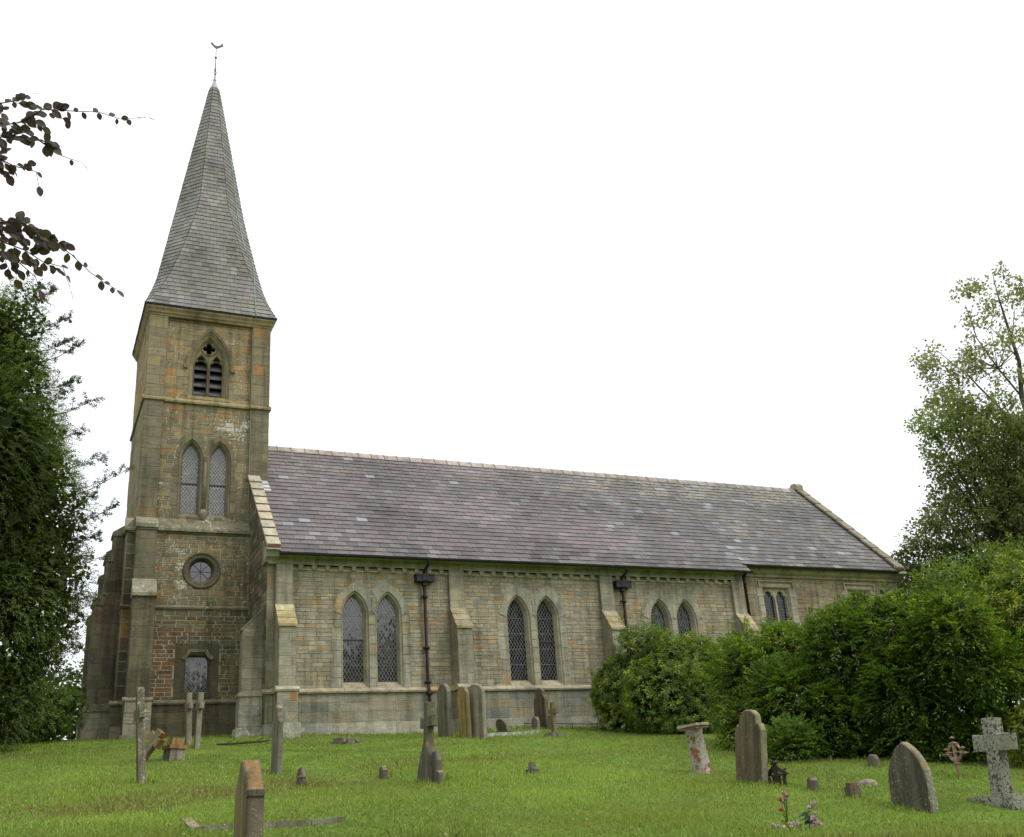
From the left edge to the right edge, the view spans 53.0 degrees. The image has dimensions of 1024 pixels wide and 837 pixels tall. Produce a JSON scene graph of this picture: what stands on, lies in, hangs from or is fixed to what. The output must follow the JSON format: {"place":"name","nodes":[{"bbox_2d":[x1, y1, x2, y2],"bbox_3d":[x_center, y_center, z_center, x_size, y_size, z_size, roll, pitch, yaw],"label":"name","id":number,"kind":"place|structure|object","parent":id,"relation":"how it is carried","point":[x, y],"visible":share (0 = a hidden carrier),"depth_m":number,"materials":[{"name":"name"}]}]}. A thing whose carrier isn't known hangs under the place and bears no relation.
{"place":"outdoors","nodes":[
{"label":"outdoors","id":0,"kind":"place"},
{"bbox_2d":[0,714,1023,836],"bbox_3d":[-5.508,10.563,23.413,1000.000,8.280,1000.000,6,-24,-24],"label":"ground","id":1,"kind":"structure","parent":0,"point":[562,744],"depth_m":14.13,"materials":[{"name":"green plant"}]},
{"bbox_2d":[1,649,83,740],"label":"hedge","id":2,"kind":"object","parent":1,"relation":"on","point":[72,736],"visible":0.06,"depth_m":36.79,"materials":[{"name":"green plant"}]},
{"bbox_2d":[0,652,90,743],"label":"hedge bush","id":3,"kind":"object","parent":1,"relation":"on","point":[63,720],"visible":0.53,"depth_m":23.62,"materials":[{"name":"green plant"}]},
{"bbox_2d":[0,275,134,753],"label":"yew tree","id":4,"kind":"object","parent":1,"relation":"on","point":[32,535],"visible":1,"depth_m":21.36,"materials":[{"name":"green plant"}]},
{"bbox_2d":[0,93,153,300],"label":"copper beech tree","id":5,"kind":"object","parent":1,"relation":"on","point":[45,241],"visible":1,"depth_m":5.51,"materials":[{"name":"brown plant"}]},
{"bbox_2d":[134,687,146,783],"bbox_3d":[-5.334,4.679,14.765,0.100,1.614,0.437,4,-25,-29],"label":"stone cross","id":6,"kind":"object","parent":1,"relation":"on","point":[140,712],"visible":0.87,"depth_m":14.74,"materials":[{"name":"grey stone"}]},
{"bbox_2d":[133,729,165,761],"bbox_3d":[-6.671,6.101,18.739,0.367,0.910,0.117,20,-22,40],"label":"stone cross","id":7,"kind":"object","parent":1,"relation":"on","point":[154,738],"visible":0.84,"depth_m":18.74,"materials":[{"name":"brown stone"}]},
{"bbox_2d":[162,738,187,760],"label":"cross plinth","id":8,"kind":"structure","parent":1,"relation":"on","point":[174,749],"depth_m":18.94,"materials":[{"name":"stone"}]},
{"bbox_2d":[185,693,192,745],"bbox_3d":[-6.717,6.380,21.345,0.100,1.334,0.405,6,-23,-27],"label":"stone cross","id":9,"kind":"object","parent":1,"relation":"on","point":[188,722],"visible":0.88,"depth_m":21.32,"materials":[{"name":"grey stone"}]},
{"bbox_2d":[193,692,204,748],"bbox_3d":[-6.398,6.291,20.964,0.100,1.367,0.402,9,-25,-26],"label":"stone cross","id":10,"kind":"object","parent":1,"relation":"on","point":[199,707],"visible":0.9,"depth_m":20.96,"materials":[{"name":"grey stone"}]},
{"bbox_2d":[217,739,271,744],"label":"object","id":11,"kind":"object","parent":1,"relation":"on","point":[246,742],"visible":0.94,"depth_m":22.01,"materials":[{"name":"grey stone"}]},
{"bbox_2d":[233,760,264,836],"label":"headstone","id":12,"kind":"object","parent":1,"relation":"on","point":[249,805],"visible":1,"depth_m":8.78,"materials":[{"name":"stone"}]},
{"bbox_2d":[181,816,344,830],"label":"grave kerb","id":13,"kind":"structure","parent":1,"relation":"on","point":[193,823],"depth_m":10.86,"materials":[{"name":"stone"}]},
{"bbox_2d":[271,705,282,774],"bbox_3d":[-3.798,5.313,16.612,0.090,1.314,0.379,8,-24,-25],"label":"headstone","id":14,"kind":"object","parent":1,"relation":"on","point":[277,746],"visible":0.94,"depth_m":16.55,"materials":[{"name":"stone"}]},
{"bbox_2d":[296,767,306,785],"bbox_3d":[-2.997,5.151,14.613,0.091,0.373,0.221,13,-27,-28],"label":"stone stump","id":15,"kind":"object","parent":1,"relation":"on","point":[301,776],"visible":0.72,"depth_m":14.58,"materials":[{"name":"grey stone"}]},
{"bbox_2d":[331,737,360,743],"bbox_3d":[-3.717,7.311,23.003,0.682,0.310,0.588,9,-25,-23],"label":"grave slab","id":16,"kind":"object","parent":1,"relation":"on","point":[344,740],"visible":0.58,"depth_m":22.89,"materials":[{"name":"stone"}]},
{"bbox_2d":[379,766,387,778],"bbox_3d":[-1.975,5.592,15.853,0.100,0.451,0.203,2,-22,-20],"label":"stone stump","id":17,"kind":"object","parent":1,"relation":"on","point":[383,771],"visible":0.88,"depth_m":15.82,"materials":[{"name":"beige stone"}]},
{"bbox_2d":[417,701,437,784],"bbox_3d":[-1.232,4.905,15.125,0.130,1.434,0.501,13,-28,-27],"label":"stone cross","id":18,"kind":"object","parent":1,"relation":"on","point":[428,721],"visible":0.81,"depth_m":15.14,"materials":[{"name":"grey stone"}]},
{"bbox_2d":[431,750,443,784],"bbox_3d":[-1.083,5.136,14.783,0.090,0.686,0.286,9,-25,-27],"label":"headstone","id":19,"kind":"object","parent":1,"relation":"on","point":[436,760],"visible":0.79,"depth_m":14.76,"materials":[{"name":"stone"}]},
{"bbox_2d":[437,683,451,736],"bbox_3d":[-1.610,7.075,24.466,0.110,1.490,0.660,6,-24,-24],"label":"headstone","id":20,"kind":"object","parent":1,"relation":"on","point":[444,710],"visible":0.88,"depth_m":24.38,"materials":[{"name":"stone"}]},
{"bbox_2d":[457,686,471,737],"bbox_3d":[-1.107,6.953,23.906,0.090,1.425,0.565,5,-23,-24],"label":"headstone","id":21,"kind":"object","parent":1,"relation":"on","point":[464,714],"visible":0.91,"depth_m":23.85,"materials":[{"name":"stone"}]},
{"bbox_2d":[468,684,486,738],"bbox_3d":[-0.836,6.904,23.802,0.110,1.470,0.585,18,-31,-41],"label":"headstone","id":22,"kind":"object","parent":1,"relation":"on","point":[477,708],"visible":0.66,"depth_m":23.73,"materials":[{"name":"stone"}]},
{"bbox_2d":[76,42,920,738],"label":"church","id":23,"kind":"structure","parent":1,"relation":"on","point":[250,580],"depth_m":28.91,"materials":[{"name":"stone"}]},
{"bbox_2d":[176,439,202,518],"bbox_3d":[-9.004,1.698,28.727,0.650,2.340,0.217,6,-24,-24],"label":"lancet window","id":24,"kind":"structure","parent":23,"relation":"in","point":[191,467],"depth_m":28.78,"materials":[{"name":"glass"}]},
{"bbox_2d":[182,649,213,692],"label":"square window","id":25,"kind":"structure","parent":23,"relation":"in","point":[196,674],"depth_m":26.73,"materials":[{"name":"glass"}]},
{"bbox_2d":[182,552,220,588],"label":"round window","id":26,"kind":"structure","parent":23,"relation":"in","point":[201,570],"depth_m":27.70,"materials":[{"name":"stone"}]},
{"bbox_2d":[184,328,234,402],"bbox_3d":[-8.954,-1.496,30.297,1.450,2.291,0.640,6,-24,-24],"label":"belfry window","id":27,"kind":"structure","parent":23,"relation":"in","point":[209,364],"depth_m":30.29,"materials":[{"name":"stone"}]},
{"bbox_2d":[206,441,230,519],"bbox_3d":[-8.304,1.770,29.040,0.650,2.340,0.217,6,-24,-24],"label":"lancet window","id":28,"kind":"structure","parent":23,"relation":"in","point":[219,460],"depth_m":29.09,"materials":[{"name":"glass"}]},
{"bbox_2d":[341,590,369,687],"bbox_3d":[-4.051,5.661,26.356,0.730,2.485,0.222,6,-24,-24],"label":"lancet window","id":29,"kind":"structure","parent":23,"relation":"in","point":[354,612],"depth_m":26.40,"materials":[{"name":"glass"}]},
{"bbox_2d":[375,592,403,687],"bbox_3d":[-3.229,5.745,26.724,0.730,2.485,0.222,6,-24,-24],"label":"lancet window","id":30,"kind":"structure","parent":23,"relation":"in","point":[388,618],"depth_m":26.77,"materials":[{"name":"glass"}]},
{"bbox_2d":[506,595,534,685],"bbox_3d":[0.168,6.095,28.244,0.730,2.485,0.222,6,-24,-24],"label":"lancet window","id":31,"kind":"structure","parent":23,"relation":"in","point":[521,664],"depth_m":28.30,"materials":[{"name":"glass"}]},
{"bbox_2d":[536,596,564,684],"bbox_3d":[0.989,6.179,28.612,0.730,2.485,0.222,6,-24,-24],"label":"lancet window","id":32,"kind":"structure","parent":23,"relation":"in","point":[547,616],"depth_m":28.67,"materials":[{"name":"glass"}]},
{"bbox_2d":[650,598,674,677],"bbox_3d":[4.386,6.529,30.132,0.730,2.485,0.222,6,-24,-24],"label":"lancet window","id":33,"kind":"structure","parent":23,"relation":"in","point":[663,616],"depth_m":30.51,"materials":[{"name":"glass"}]},
{"bbox_2d":[676,599,699,654],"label":"lancet window","id":34,"kind":"structure","parent":23,"relation":"in","point":[686,617],"depth_m":30.84,"materials":[{"name":"glass"}]},
{"bbox_2d":[757,580,793,626],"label":"mullioned window","id":35,"kind":"structure","parent":23,"relation":"in","point":[777,600],"depth_m":32.72,"materials":[{"name":"stone"}]},
{"bbox_2d":[842,583,874,606],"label":"mullioned window","id":36,"kind":"structure","parent":23,"relation":"in","point":[850,591],"depth_m":34.12,"materials":[{"name":"stone"}]},
{"bbox_2d":[496,718,509,731],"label":"headstone","id":37,"kind":"object","parent":1,"relation":"on","point":[501,725],"visible":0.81,"depth_m":25.54,"materials":[{"name":"stone"}]},
{"bbox_2d":[0,735,1022,835],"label":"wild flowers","id":38,"kind":"object","parent":1,"relation":"on","point":[476,806],"visible":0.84,"depth_m":12.89,"materials":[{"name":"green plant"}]},
{"bbox_2d":[487,729,539,736],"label":"grave kerb","id":39,"kind":"structure","parent":1,"relation":"on","point":[516,733],"depth_m":24.61,"materials":[{"name":"stone"}]},
{"bbox_2d":[525,762,538,773],"bbox_3d":[0.305,5.323,15.494,0.143,0.272,0.165,14,-28,-34],"label":"stone stump","id":40,"kind":"object","parent":1,"relation":"on","point":[531,766],"visible":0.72,"depth_m":15.48,"materials":[{"name":"grey stone"}]},
{"bbox_2d":[531,717,539,728],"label":"headstone","id":41,"kind":"object","parent":1,"relation":"on","point":[535,722],"visible":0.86,"depth_m":26.19,"materials":[{"name":"stone"}]},
{"bbox_2d":[534,688,547,728],"bbox_3d":[0.763,7.623,26.599,0.100,1.272,0.660,6,-24,-24],"label":"headstone","id":42,"kind":"object","parent":1,"relation":"on","point":[540,706],"visible":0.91,"depth_m":26.55,"materials":[{"name":"stone"}]},
{"bbox_2d":[547,715,550,727],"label":"headstone","id":43,"kind":"object","parent":1,"relation":"on","point":[548,721],"visible":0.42,"depth_m":26.07,"materials":[{"name":"stone"}]},
{"bbox_2d":[544,702,565,736],"bbox_3d":[0.980,7.160,23.899,0.440,1.112,0.400,9,-25,-27],"label":"stone cross","id":44,"kind":"object","parent":1,"relation":"on","point":[553,710],"visible":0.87,"depth_m":23.89,"materials":[{"name":"beige stone"}]},
{"bbox_2d":[524,722,597,728],"bbox_3d":[1.283,8.056,26.781,1.969,0.380,0.086,1,-22,-13],"label":"grave rail","id":45,"kind":"object","parent":1,"relation":"on","point":[562,723],"visible":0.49,"depth_m":26.85,"materials":[{"name":"metal"}]},
{"bbox_2d":[582,607,735,734],"bbox_3d":[4.014,6.588,26.102,4.035,3.738,4.265,6,-24,-24],"label":"rhododendron bush","id":46,"kind":"object","parent":1,"relation":"on","point":[644,696],"visible":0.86,"depth_m":25.42,"materials":[{"name":"green plant"}]},
{"bbox_2d":[677,722,713,773],"bbox_3d":[2.993,5.363,16.502,0.375,0.935,0.370,13,-30,-44],"label":"sundial pedestal","id":47,"kind":"object","parent":1,"relation":"on","point":[699,757],"visible":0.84,"depth_m":16.43,"materials":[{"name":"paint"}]},
{"bbox_2d":[735,710,768,784],"bbox_3d":[3.346,4.723,14.387,0.100,1.249,0.679,10,-22,-18],"label":"headstone","id":48,"kind":"object","parent":1,"relation":"on","point":[751,758],"visible":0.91,"depth_m":14.35,"materials":[{"name":"stone"}]},
{"bbox_2d":[768,756,788,785],"bbox_3d":[3.591,4.871,13.958,0.090,0.552,0.621,3,-27,-18],"label":"iron grave marker","id":49,"kind":"object","parent":1,"relation":"on","point":[775,769],"visible":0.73,"depth_m":13.95,"materials":[{"name":"black metal"}]},
{"bbox_2d":[771,821,801,830],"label":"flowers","id":50,"kind":"object","parent":1,"relation":"on","point":[792,823],"visible":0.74,"depth_m":10.16,"materials":[{"name":"plant"}]},
{"bbox_2d":[777,790,790,822],"bbox_3d":[2.735,3.930,10.299,0.122,0.390,0.139,6,-24,-24],"label":"flower spray","id":51,"kind":"object","parent":50,"relation":"in","point":[781,809],"visible":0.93,"depth_m":10.32,"materials":[{"name":"pink plant"}]},
{"bbox_2d":[797,801,821,828],"bbox_3d":[2.950,3.961,10.201,0.250,0.300,0.173,-3,-21,-3],"label":"flower bunch","id":52,"kind":"object","parent":1,"relation":"on","point":[811,819],"visible":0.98,"depth_m":10.19,"materials":[{"name":"pink plant"}]},
{"bbox_2d":[807,777,818,790],"bbox_3d":[3.897,4.780,13.300,0.100,0.277,0.176,1,-22,-4],"label":"stone stump","id":53,"kind":"object","parent":1,"relation":"on","point":[812,784],"visible":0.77,"depth_m":13.25,"materials":[{"name":"grey stone"}]},
{"bbox_2d":[844,782,861,797],"bbox_3d":[4.221,4.651,12.716,0.120,0.290,0.170,-2,-21,-14],"label":"stone stump","id":54,"kind":"object","parent":1,"relation":"on","point":[851,788],"visible":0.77,"depth_m":12.68,"materials":[{"name":"stone"}]},
{"bbox_2d":[694,570,1023,763],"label":"laurel bush","id":55,"kind":"object","parent":1,"relation":"on","point":[863,701],"visible":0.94,"depth_m":18.16,"materials":[{"name":"green plant"}]},
{"bbox_2d":[857,779,877,786],"bbox_3d":[4.903,5.056,14.191,0.295,0.150,0.407,-16,-18,39],"label":"boulder","id":56,"kind":"object","parent":1,"relation":"on","point":[866,782],"visible":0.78,"depth_m":14.10,"materials":[{"name":"stone"}]},
{"bbox_2d":[867,754,880,766],"bbox_3d":[5.803,5.597,16.443,0.090,0.429,0.207,6,-24,-24],"label":"footstone","id":57,"kind":"object","parent":1,"relation":"on","point":[873,759],"visible":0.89,"depth_m":16.44,"materials":[{"name":"stone"}]},
{"bbox_2d":[894,562,926,675],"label":"shrub","id":58,"kind":"object","parent":1,"relation":"on","point":[908,586],"visible":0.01,"depth_m":41.11,"materials":[{"name":"green plant"}]},
{"bbox_2d":[888,742,938,813],"bbox_3d":[4.694,4.319,12.080,0.110,0.993,0.658,6,-23,-21],"label":"headstone","id":59,"kind":"object","parent":1,"relation":"on","point":[911,782],"visible":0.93,"depth_m":12.03,"materials":[{"name":"stone"}]},
{"bbox_2d":[942,736,968,777],"bbox_3d":[6.669,5.160,15.408,0.120,0.759,0.547,4,-23,-18],"label":"iron grave marker","id":60,"kind":"object","parent":1,"relation":"on","point":[956,759],"visible":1,"depth_m":15.42,"materials":[{"name":"brown metal"}]},
{"bbox_2d":[890,383,1023,593],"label":"broadleaf tree","id":61,"kind":"object","parent":1,"relation":"on","point":[1000,510],"visible":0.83,"depth_m":39.51,"materials":[{"name":"green plant"}]},
{"bbox_2d":[901,536,1023,599],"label":"shrub","id":62,"kind":"object","parent":1,"relation":"on","point":[982,571],"visible":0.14,"depth_m":35.76,"materials":[{"name":"green plant"}]},
{"bbox_2d":[905,567,1023,715],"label":"shrub","id":63,"kind":"object","parent":1,"relation":"on","point":[933,581],"visible":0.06,"depth_m":34.16,"materials":[{"name":"green plant"}]},
{"bbox_2d":[906,260,1023,440],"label":"birch tree","id":64,"kind":"object","parent":1,"relation":"on","point":[969,354],"visible":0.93,"depth_m":44.01,"materials":[{"name":"green plant"}]},
{"bbox_2d":[955,532,1023,766],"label":"rhododendron bush","id":65,"kind":"object","parent":1,"relation":"on","point":[1007,595],"visible":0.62,"depth_m":18.28,"materials":[{"name":"green plant"}]},
{"bbox_2d":[967,717,1023,809],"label":"stone cross","id":66,"kind":"object","parent":1,"relation":"on","point":[994,742],"visible":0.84,"depth_m":12.25,"materials":[{"name":"stone"}]},
{"bbox_2d":[0,0,1023,739],"label":"sky","id":67,"kind":"structure","parent":0,"point":[716,241],"materials":[{"name":"white"}]}
]}

